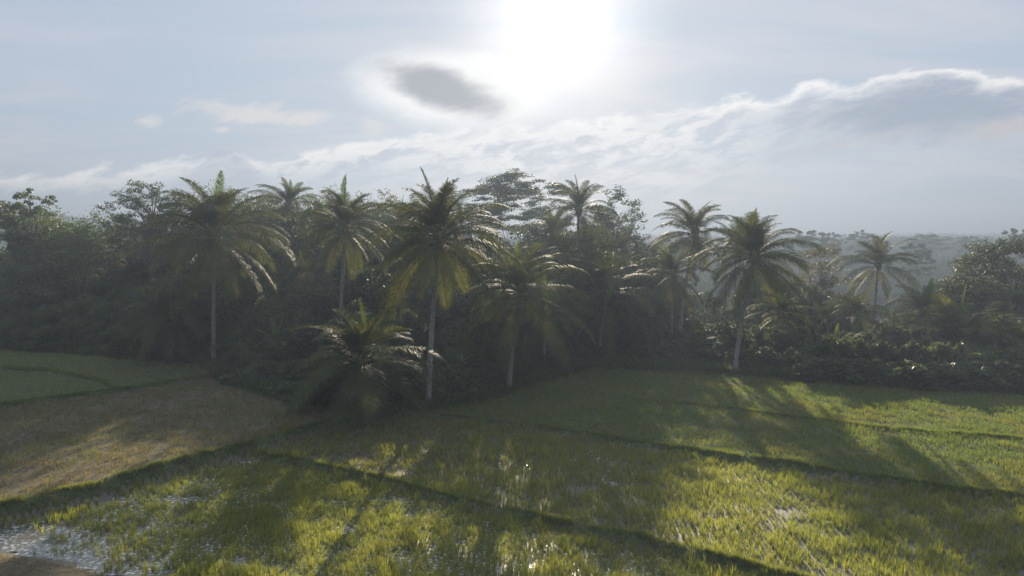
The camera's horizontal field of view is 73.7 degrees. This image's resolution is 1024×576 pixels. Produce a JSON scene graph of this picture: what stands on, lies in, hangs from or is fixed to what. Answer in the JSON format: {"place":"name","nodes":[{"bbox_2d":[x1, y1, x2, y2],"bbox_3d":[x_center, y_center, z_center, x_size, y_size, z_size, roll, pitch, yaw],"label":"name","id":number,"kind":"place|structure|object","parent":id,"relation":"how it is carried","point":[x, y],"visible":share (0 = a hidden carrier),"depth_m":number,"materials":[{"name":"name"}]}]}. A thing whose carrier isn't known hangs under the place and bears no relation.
{"place":"outdoors","nodes":[
{"label":"outdoors","id":0,"kind":"place"},
{"bbox_2d":[0,552,103,575],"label":"dirt path","id":1,"kind":"structure","parent":0,"point":[43,572],"depth_m":26.55,"materials":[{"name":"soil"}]},
{"bbox_2d":[0,348,208,400],"bbox_3d":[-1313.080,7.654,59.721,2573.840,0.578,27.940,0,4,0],"label":"meadow","id":2,"kind":"structure","parent":0,"point":[35,381],"depth_m":60.52,"materials":[{"name":"green plant"}]},
{"bbox_2d":[0,376,361,499],"bbox_3d":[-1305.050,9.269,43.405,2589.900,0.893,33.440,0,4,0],"label":"stubble field","id":3,"kind":"structure","parent":0,"point":[70,455],"depth_m":43.95,"materials":[{"name":"plant"}]},
{"bbox_2d":[0,457,718,575],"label":"water","id":4,"kind":"structure","parent":0,"point":[89,559],"depth_m":29.13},
{"bbox_2d":[0,451,747,575],"bbox_3d":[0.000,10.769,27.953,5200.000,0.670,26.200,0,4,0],"label":"paddy field","id":5,"kind":"structure","parent":0,"point":[29,536],"depth_m":31.24,"materials":[{"name":"green plant"}]},
{"bbox_2d":[0,448,767,575],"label":"rice stalks","id":6,"kind":"object","parent":5,"relation":"on","point":[296,527],"visible":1,"depth_m":29.80,"materials":[{"name":"green plant"}]},
{"bbox_2d":[91,337,773,370],"bbox_3d":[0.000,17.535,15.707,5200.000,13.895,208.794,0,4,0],"label":"forest ground","id":7,"kind":"structure","parent":0,"point":[520,353],"depth_m":76.38,"materials":[{"name":"green plant"}]},
{"bbox_2d":[0,188,65,277],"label":"tiered tree","id":8,"kind":"object","parent":7,"relation":"on","point":[14,209],"visible":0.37,"depth_m":85.90,"materials":[{"name":"green plant"}]},
{"bbox_2d":[0,256,69,315],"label":"broadleaf tree","id":9,"kind":"object","parent":7,"relation":"on","point":[10,279],"visible":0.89,"depth_m":78.83,"materials":[{"name":"green plant"}]},
{"bbox_2d":[32,304,56,329],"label":"shrub","id":10,"kind":"object","parent":7,"relation":"on","point":[42,314],"visible":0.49,"depth_m":74.55,"materials":[{"name":"green plant"}]},
{"bbox_2d":[0,203,131,296],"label":"broadleaf tree","id":11,"kind":"object","parent":7,"relation":"on","point":[67,239],"visible":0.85,"depth_m":83.46,"materials":[{"name":"green plant"}]},
{"bbox_2d":[76,221,139,281],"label":"broadleaf tree","id":12,"kind":"object","parent":7,"relation":"on","point":[114,257],"visible":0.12,"depth_m":99.12,"materials":[{"name":"green plant"}]},
{"bbox_2d":[93,179,181,288],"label":"broadleaf tree","id":13,"kind":"object","parent":7,"relation":"on","point":[123,219],"visible":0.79,"depth_m":88.55,"materials":[{"name":"green plant"}]},
{"bbox_2d":[118,278,228,367],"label":"coconut palm","id":14,"kind":"object","parent":7,"relation":"on","point":[169,303],"visible":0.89,"depth_m":65.69,"materials":[{"name":"green plant"}]},
{"bbox_2d":[127,194,232,273],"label":"broadleaf tree","id":15,"kind":"object","parent":7,"relation":"on","point":[176,229],"visible":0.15,"depth_m":93.50,"materials":[{"name":"green plant"}]},
{"bbox_2d":[114,170,296,360],"bbox_3d":[-27.802,-1.603,63.214,15.711,18.905,16.756,0,4,0],"label":"coconut palm","id":16,"kind":"object","parent":7,"relation":"on","point":[216,214],"visible":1,"depth_m":63.38,"materials":[{"name":"green plant"}]},
{"bbox_2d":[165,250,263,320],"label":"broadleaf tree","id":17,"kind":"object","parent":7,"relation":"on","point":[180,282],"visible":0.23,"depth_m":72.54,"materials":[{"name":"green plant"}]},
{"bbox_2d":[216,279,276,332],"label":"broadleaf tree","id":18,"kind":"object","parent":7,"relation":"on","point":[237,304],"visible":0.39,"depth_m":67.83,"materials":[{"name":"green plant"}]},
{"bbox_2d":[232,294,281,357],"bbox_3d":[-24.438,4.294,64.638,3.843,7.660,4.472,4,6,43],"label":"shrub","id":19,"kind":"object","parent":7,"relation":"on","point":[251,323],"visible":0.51,"depth_m":64.56,"materials":[{"name":"green plant"}]},
{"bbox_2d":[229,199,300,278],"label":"broadleaf tree","id":20,"kind":"object","parent":7,"relation":"on","point":[260,218],"visible":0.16,"depth_m":91.93,"materials":[{"name":"green plant"}]},
{"bbox_2d":[254,317,289,352],"bbox_3d":[-21.653,5.260,62.861,3.488,5.414,4.237,0,4,5],"label":"banana plant","id":21,"kind":"object","parent":7,"relation":"on","point":[276,333],"visible":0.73,"depth_m":62.43,"materials":[{"name":"green plant"}]},
{"bbox_2d":[243,335,316,373],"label":"palm","id":22,"kind":"object","parent":7,"relation":"on","point":[285,352],"visible":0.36,"depth_m":59.59,"materials":[{"name":"green plant"}]},
{"bbox_2d":[246,177,317,271],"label":"coconut palm","id":23,"kind":"object","parent":7,"relation":"on","point":[290,194],"visible":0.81,"depth_m":90.57,"materials":[{"name":"green plant"}]},
{"bbox_2d":[258,311,305,360],"bbox_3d":[-21.489,4.962,64.764,3.549,5.942,4.135,2,4,20],"label":"shrub","id":24,"kind":"object","parent":7,"relation":"on","point":[263,324],"visible":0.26,"depth_m":63.84,"materials":[{"name":"green plant"}]},
{"bbox_2d":[245,214,325,294],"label":"broadleaf tree","id":25,"kind":"object","parent":7,"relation":"on","point":[284,225],"visible":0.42,"depth_m":81.34,"materials":[{"name":"green plant"}]},
{"bbox_2d":[265,251,336,294],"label":"coconut palm","id":26,"kind":"object","parent":7,"relation":"on","point":[300,267],"visible":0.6,"depth_m":77.35,"materials":[{"name":"green plant"}]},
{"bbox_2d":[295,199,352,278],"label":"broadleaf tree","id":27,"kind":"object","parent":7,"relation":"on","point":[317,251],"visible":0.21,"depth_m":91.27,"materials":[{"name":"green plant"}]},
{"bbox_2d":[317,315,354,365],"bbox_3d":[-15.372,5.329,60.056,4.280,6.032,3.987,2,5,24],"label":"shrub","id":28,"kind":"object","parent":7,"relation":"on","point":[323,343],"visible":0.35,"depth_m":59.80,"materials":[{"name":"green plant"}]},
{"bbox_2d":[289,174,402,319],"bbox_3d":[-15.681,-1.546,66.078,11.425,18.726,11.286,-2,4,-22],"label":"coconut palm","id":29,"kind":"object","parent":7,"relation":"on","point":[344,212],"visible":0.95,"depth_m":64.99,"materials":[{"name":"green plant"}]},
{"bbox_2d":[316,229,388,290],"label":"broadleaf tree","id":30,"kind":"object","parent":7,"relation":"on","point":[338,261],"visible":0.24,"depth_m":81.17,"materials":[{"name":"green plant"}]},
{"bbox_2d":[311,251,418,362],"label":"broadleaf tree","id":31,"kind":"object","parent":7,"relation":"on","point":[366,281],"visible":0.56,"depth_m":67.30,"materials":[{"name":"green plant"}]},
{"bbox_2d":[285,299,450,437],"bbox_3d":[-10.582,5.883,48.931,12.506,10.138,11.894,0,4,0],"label":"coconut palm","id":32,"kind":"object","parent":7,"relation":"on","point":[361,337],"visible":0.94,"depth_m":48.10,"materials":[{"name":"green plant"}]},
{"bbox_2d":[351,205,418,273],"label":"broadleaf tree","id":33,"kind":"object","parent":7,"relation":"on","point":[378,219],"visible":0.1,"depth_m":91.58,"materials":[{"name":"green plant"}]},
{"bbox_2d":[373,306,433,360],"bbox_3d":[-9.479,5.084,59.581,5.786,7.210,3.226,1,4,15],"label":"shrub","id":34,"kind":"object","parent":7,"relation":"on","point":[414,323],"visible":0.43,"depth_m":58.53,"materials":[{"name":"green plant"}]},
{"bbox_2d":[398,265,449,308],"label":"broadleaf tree","id":35,"kind":"object","parent":7,"relation":"on","point":[413,300],"visible":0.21,"depth_m":73.30,"materials":[{"name":"green plant"}]},
{"bbox_2d":[404,342,468,381],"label":"palm","id":36,"kind":"object","parent":7,"relation":"on","point":[449,351],"visible":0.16,"depth_m":57.75,"materials":[{"name":"green plant"}]},
{"bbox_2d":[359,167,529,404],"bbox_3d":[-4.749,0.166,50.406,12.250,18.120,11.753,0,4,0],"label":"coconut palm","id":37,"kind":"object","parent":7,"relation":"on","point":[436,219],"visible":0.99,"depth_m":49.12,"materials":[{"name":"green plant"}]},
{"bbox_2d":[415,272,485,335],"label":"broadleaf tree","id":38,"kind":"object","parent":7,"relation":"on","point":[462,312],"visible":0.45,"depth_m":67.32,"materials":[{"name":"green plant"}]},
{"bbox_2d":[439,331,504,372],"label":"palm","id":39,"kind":"object","parent":7,"relation":"on","point":[474,357],"visible":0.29,"depth_m":59.01,"materials":[{"name":"green plant"}]},
{"bbox_2d":[451,299,498,361],"bbox_3d":[-3.334,4.669,61.146,4.957,7.969,4.232,0,4,3],"label":"shrub","id":40,"kind":"object","parent":7,"relation":"on","point":[477,336],"visible":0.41,"depth_m":60.55,"materials":[{"name":"green plant"}]},
{"bbox_2d":[442,334,525,375],"bbox_3d":[-1.967,8.195,63.991,8.831,7.860,9.483,2,4,23],"label":"palm","id":41,"kind":"object","parent":7,"relation":"on","point":[492,358],"visible":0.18,"depth_m":63.07,"materials":[{"name":"green plant"}]},
{"bbox_2d":[0,340,1023,419],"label":"undergrowth","id":42,"kind":"object","parent":7,"relation":"on","point":[635,363],"visible":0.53,"depth_m":61.27,"materials":[{"name":"green plant"}]},
{"bbox_2d":[457,241,596,387],"bbox_3d":[1.393,2.528,55.647,11.138,12.830,11.253,2,5,23],"label":"coconut palm","id":43,"kind":"object","parent":7,"relation":"on","point":[521,287],"visible":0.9,"depth_m":54.58,"materials":[{"name":"green plant"}]},
{"bbox_2d":[508,218,570,268],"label":"broadleaf tree","id":44,"kind":"object","parent":7,"relation":"on","point":[533,231],"visible":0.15,"depth_m":91.11,"materials":[{"name":"green plant"}]},
{"bbox_2d":[518,211,576,256],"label":"broadleaf tree","id":45,"kind":"object","parent":7,"relation":"on","point":[552,224],"visible":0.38,"depth_m":95.07,"materials":[{"name":"green plant"}]},
{"bbox_2d":[501,267,597,368],"bbox_3d":[2.713,3.152,63.914,9.011,10.268,8.147,4,6,43],"label":"coconut palm","id":46,"kind":"object","parent":7,"relation":"on","point":[524,323],"visible":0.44,"depth_m":62.61,"materials":[{"name":"green plant"}]},
{"bbox_2d":[546,233,596,314],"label":"coconut palm","id":47,"kind":"object","parent":7,"relation":"on","point":[565,250],"visible":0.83,"depth_m":71.70,"materials":[{"name":"green plant"}]},
{"bbox_2d":[550,272,602,346],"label":"broadleaf tree","id":48,"kind":"object","parent":7,"relation":"on","point":[581,286],"visible":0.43,"depth_m":70.77,"materials":[{"name":"green plant"}]},
{"bbox_2d":[530,176,626,252],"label":"coconut palm","id":49,"kind":"object","parent":7,"relation":"on","point":[579,199],"visible":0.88,"depth_m":86.54,"materials":[{"name":"green plant"}]},
{"bbox_2d":[545,226,632,291],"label":"broadleaf tree","id":50,"kind":"object","parent":7,"relation":"on","point":[585,240],"visible":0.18,"depth_m":80.32,"materials":[{"name":"green plant"}]},
{"bbox_2d":[547,238,671,360],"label":"coconut palm","id":51,"kind":"object","parent":7,"relation":"on","point":[607,277],"visible":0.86,"depth_m":68.91,"materials":[{"name":"green plant"}]},
{"bbox_2d":[580,184,651,254],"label":"broadleaf tree","id":52,"kind":"object","parent":7,"relation":"on","point":[629,228],"visible":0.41,"depth_m":116.21,"materials":[{"name":"green plant"}]},
{"bbox_2d":[601,230,655,275],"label":"broadleaf tree","id":53,"kind":"object","parent":7,"relation":"on","point":[619,244],"visible":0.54,"depth_m":93.40,"materials":[{"name":"green plant"}]},
{"bbox_2d":[600,259,664,330],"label":"broadleaf tree","id":54,"kind":"object","parent":7,"relation":"on","point":[635,283],"visible":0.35,"depth_m":76.74,"materials":[{"name":"green plant"}]},
{"bbox_2d":[616,240,669,299],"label":"broadleaf tree","id":55,"kind":"object","parent":7,"relation":"on","point":[637,247],"visible":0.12,"depth_m":91.82,"materials":[{"name":"green plant"}]},
{"bbox_2d":[631,297,681,347],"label":"coconut palm","id":56,"kind":"object","parent":7,"relation":"on","point":[655,327],"visible":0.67,"depth_m":71.61,"materials":[{"name":"green plant"}]},
{"bbox_2d":[645,344,679,361],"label":"shrub","id":57,"kind":"object","parent":7,"relation":"on","point":[661,352],"visible":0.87,"depth_m":68.16,"materials":[{"name":"green plant"}]},
{"bbox_2d":[625,245,718,339],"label":"coconut palm","id":58,"kind":"object","parent":7,"relation":"on","point":[667,261],"visible":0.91,"depth_m":73.37,"materials":[{"name":"green plant"}]},
{"bbox_2d":[656,338,695,359],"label":"shrub","id":59,"kind":"object","parent":7,"relation":"on","point":[672,343],"visible":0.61,"depth_m":69.15,"materials":[{"name":"green plant"}]},
{"bbox_2d":[644,199,733,330],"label":"coconut palm","id":60,"kind":"object","parent":7,"relation":"on","point":[695,222],"visible":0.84,"depth_m":81.41,"materials":[{"name":"green plant"}]},
{"bbox_2d":[655,321,722,361],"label":"palm","id":61,"kind":"object","parent":7,"relation":"on","point":[693,341],"visible":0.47,"depth_m":71.47,"materials":[{"name":"green plant"}]},
{"bbox_2d":[714,320,756,349],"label":"broadleaf tree","id":62,"kind":"object","parent":7,"relation":"on","point":[728,336],"visible":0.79,"depth_m":68.65,"materials":[{"name":"green plant"}]},
{"bbox_2d":[701,220,775,322],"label":"coconut palm","id":63,"kind":"object","parent":7,"relation":"on","point":[734,230],"visible":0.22,"depth_m":111.69,"materials":[{"name":"green plant"}]},
{"bbox_2d":[724,348,763,367],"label":"shrub","id":64,"kind":"object","parent":7,"relation":"on","point":[746,357],"visible":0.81,"depth_m":64.62,"materials":[{"name":"green plant"}]},
{"bbox_2d":[728,270,784,343],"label":"broadleaf tree","id":65,"kind":"object","parent":7,"relation":"on","point":[734,300],"visible":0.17,"depth_m":95.68,"materials":[{"name":"green plant"}]},
{"bbox_2d":[689,208,827,371],"bbox_3d":[22.093,0.464,63.073,11.414,15.743,10.954,1,4,13],"label":"coconut palm","id":66,"kind":"object","parent":7,"relation":"on","point":[752,235],"visible":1,"depth_m":61.93,"materials":[{"name":"green plant"}]},
{"bbox_2d":[745,295,776,327],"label":"broadleaf tree","id":67,"kind":"object","parent":7,"relation":"on","point":[758,318],"visible":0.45,"depth_m":85.23,"materials":[{"name":"green plant"}]},
{"bbox_2d":[750,346,777,366],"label":"shrub","id":68,"kind":"object","parent":7,"relation":"on","point":[765,353],"visible":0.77,"depth_m":64.59,"materials":[{"name":"green plant"}]},
{"bbox_2d":[742,290,821,352],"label":"coconut palm","id":69,"kind":"object","parent":7,"relation":"on","point":[778,308],"visible":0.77,"depth_m":72.13,"materials":[{"name":"green plant"}]},
{"bbox_2d":[763,322,810,352],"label":"broadleaf tree","id":70,"kind":"object","parent":7,"relation":"on","point":[783,336],"visible":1,"depth_m":68.30,"materials":[{"name":"green plant"}]},
{"bbox_2d":[783,346,816,367],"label":"shrub","id":71,"kind":"object","parent":7,"relation":"on","point":[792,356],"visible":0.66,"depth_m":62.92,"materials":[{"name":"green plant"}]},
{"bbox_2d":[788,283,842,327],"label":"broadleaf tree","id":72,"kind":"object","parent":7,"relation":"on","point":[821,297],"visible":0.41,"depth_m":92.09,"materials":[{"name":"green plant"}]},
{"bbox_2d":[789,243,861,305],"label":"broadleaf tree","id":73,"kind":"object","parent":7,"relation":"on","point":[821,269],"visible":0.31,"depth_m":103.41,"materials":[{"name":"green plant"}]},
{"bbox_2d":[808,357,842,380],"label":"shrub","id":74,"kind":"object","parent":7,"relation":"on","point":[821,362],"visible":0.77,"depth_m":59.39,"materials":[{"name":"green plant"}]},
{"bbox_2d":[801,299,854,334],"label":"coconut palm","id":75,"kind":"object","parent":7,"relation":"on","point":[828,309],"visible":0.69,"depth_m":80.11,"materials":[{"name":"green plant"}]},
{"bbox_2d":[806,333,853,357],"bbox_3d":[28.982,6.070,63.201,3.815,4.245,3.794,0,4,-3],"label":"shrub","id":76,"kind":"object","parent":7,"relation":"on","point":[828,345],"visible":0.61,"depth_m":62.05,"materials":[{"name":"green plant"}]},
{"bbox_2d":[821,291,899,338],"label":"coconut palm","id":77,"kind":"object","parent":7,"relation":"on","point":[856,305],"visible":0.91,"depth_m":75.95,"materials":[{"name":"green plant"}]},
{"bbox_2d":[845,336,877,360],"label":"shrub","id":78,"kind":"object","parent":7,"relation":"on","point":[863,349],"visible":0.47,"depth_m":62.42,"materials":[{"name":"green plant"}]},
{"bbox_2d":[824,231,921,338],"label":"coconut palm","id":79,"kind":"object","parent":7,"relation":"on","point":[879,256],"visible":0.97,"depth_m":85.51,"materials":[{"name":"green plant"}]},
{"bbox_2d":[866,339,897,363],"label":"shrub","id":80,"kind":"object","parent":7,"relation":"on","point":[881,346],"visible":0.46,"depth_m":61.84,"materials":[{"name":"green plant"}]},
{"bbox_2d":[871,322,914,357],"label":"shrub","id":81,"kind":"object","parent":7,"relation":"on","point":[894,335],"visible":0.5,"depth_m":67.69,"materials":[{"name":"green plant"}]},
{"bbox_2d":[876,359,938,384],"bbox_3d":[33.544,7.316,57.947,5.609,2.589,3.876,-1,4,-8],"label":"shrub","id":82,"kind":"object","parent":7,"relation":"on","point":[908,370],"visible":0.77,"depth_m":57.01,"materials":[{"name":"green plant"}]},
{"bbox_2d":[864,309,965,349],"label":"palm","id":83,"kind":"object","parent":7,"relation":"on","point":[912,317],"visible":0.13,"depth_m":71.61,"materials":[{"name":"green plant"}]},
{"bbox_2d":[895,340,935,363],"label":"shrub","id":84,"kind":"object","parent":7,"relation":"on","point":[913,352],"visible":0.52,"depth_m":59.38,"materials":[{"name":"green plant"}]},
{"bbox_2d":[869,278,970,335],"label":"coconut palm","id":85,"kind":"object","parent":7,"relation":"on","point":[920,301],"visible":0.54,"depth_m":74.08,"materials":[{"name":"green plant"}]},
{"bbox_2d":[917,328,951,347],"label":"shrub","id":86,"kind":"object","parent":7,"relation":"on","point":[932,334],"visible":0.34,"depth_m":65.91,"materials":[{"name":"green plant"}]},
{"bbox_2d":[923,340,967,363],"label":"shrub","id":87,"kind":"object","parent":7,"relation":"on","point":[944,354],"visible":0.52,"depth_m":59.78,"materials":[{"name":"green plant"}]},
{"bbox_2d":[879,283,1023,353],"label":"coconut palm","id":88,"kind":"object","parent":7,"relation":"on","point":[956,327],"visible":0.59,"depth_m":67.57,"materials":[{"name":"green plant"}]},
{"bbox_2d":[933,362,970,389],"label":"shrub","id":89,"kind":"object","parent":7,"relation":"on","point":[958,382],"visible":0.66,"depth_m":55.92,"materials":[{"name":"green plant"}]},
{"bbox_2d":[910,233,1023,327],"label":"spreading tree","id":90,"kind":"object","parent":7,"relation":"on","point":[1008,274],"visible":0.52,"depth_m":79.92,"materials":[{"name":"green plant"}]},
{"bbox_2d":[941,269,1004,326],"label":"broadleaf tree","id":91,"kind":"object","parent":7,"relation":"on","point":[982,281],"visible":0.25,"depth_m":82.12,"materials":[{"name":"green plant"}]},
{"bbox_2d":[973,284,1023,329],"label":"coconut palm","id":92,"kind":"object","parent":7,"relation":"on","point":[1016,296],"visible":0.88,"depth_m":73.99,"materials":[{"name":"green plant"}]},
{"bbox_2d":[0,367,1023,575],"bbox_3d":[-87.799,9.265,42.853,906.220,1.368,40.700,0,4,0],"label":"field bund","id":93,"kind":"structure","parent":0,"point":[107,491],"depth_m":35.91,"materials":[{"name":"green plant"}]},
{"bbox_2d":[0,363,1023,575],"bbox_3d":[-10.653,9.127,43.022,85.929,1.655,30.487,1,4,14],"label":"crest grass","id":94,"kind":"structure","parent":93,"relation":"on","point":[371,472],"depth_m":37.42,"materials":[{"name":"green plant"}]},
{"bbox_2d":[0,366,1023,575],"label":"bund grass","id":95,"kind":"structure","parent":93,"relation":"on","point":[492,420],"depth_m":38.12,"materials":[{"name":"green plant"}]},
{"bbox_2d":[0,0,1023,236],"label":"sky","id":96,"kind":"structure","parent":0,"point":[828,116],"materials":[{"name":"white"}]},
{"bbox_2d":[103,231,958,325],"bbox_3d":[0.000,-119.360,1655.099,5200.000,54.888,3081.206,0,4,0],"label":"land","id":97,"kind":"structure","parent":0,"point":[939,254],"depth_m":334.76,"materials":[{"name":"green plant"}]},
{"bbox_2d":[0,214,1023,340],"bbox_3d":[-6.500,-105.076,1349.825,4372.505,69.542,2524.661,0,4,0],"label":"forest","id":98,"kind":"object","parent":97,"relation":"on","point":[704,284],"visible":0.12,"depth_m":309.62,"materials":[{"name":"green plant"}]},
{"bbox_2d":[456,168,575,258],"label":"flat topped tree","id":99,"kind":"object","parent":97,"relation":"on","point":[499,191],"visible":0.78,"depth_m":132.03,"materials":[{"name":"green plant"}]},
{"bbox_2d":[791,230,829,279],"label":"flat topped tree","id":100,"kind":"object","parent":97,"relation":"on","point":[809,237],"visible":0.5,"depth_m":257.50,"materials":[{"name":"green plant"}]},
{"bbox_2d":[893,243,937,293],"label":"tree","id":101,"kind":"object","parent":97,"relation":"on","point":[927,255],"visible":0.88,"depth_m":198.96,"materials":[{"name":"green plant"}]},
{"bbox_2d":[902,234,957,265],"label":"flat topped tree","id":102,"kind":"object","parent":97,"relation":"on","point":[925,237],"visible":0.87,"depth_m":328.61,"materials":[{"name":"green plant"}]},
{"bbox_2d":[257,413,1023,575],"bbox_3d":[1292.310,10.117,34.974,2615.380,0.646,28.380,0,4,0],"label":"paddy field","id":103,"kind":"structure","parent":0,"point":[788,510],"depth_m":33.37,"materials":[{"name":"green plant"}]},
{"bbox_2d":[267,416,520,477],"bbox_3d":[-6.089,9.576,42.558,15.973,0.600,11.643,2,5,25],"label":"dry stubble","id":104,"kind":"object","parent":103,"relation":"on","point":[370,445],"visible":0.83,"depth_m":41.96,"materials":[{"name":"green plant"}]},
{"bbox_2d":[255,410,1023,575],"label":"rice stalks","id":105,"kind":"object","parent":103,"relation":"on","point":[697,486],"visible":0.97,"depth_m":33.33,"materials":[{"name":"green plant"}]},
{"bbox_2d":[407,366,1023,491],"bbox_3d":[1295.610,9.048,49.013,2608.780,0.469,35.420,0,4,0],"label":"paddy field","id":106,"kind":"structure","parent":0,"point":[829,431],"depth_m":46.66,"materials":[{"name":"green plant"}]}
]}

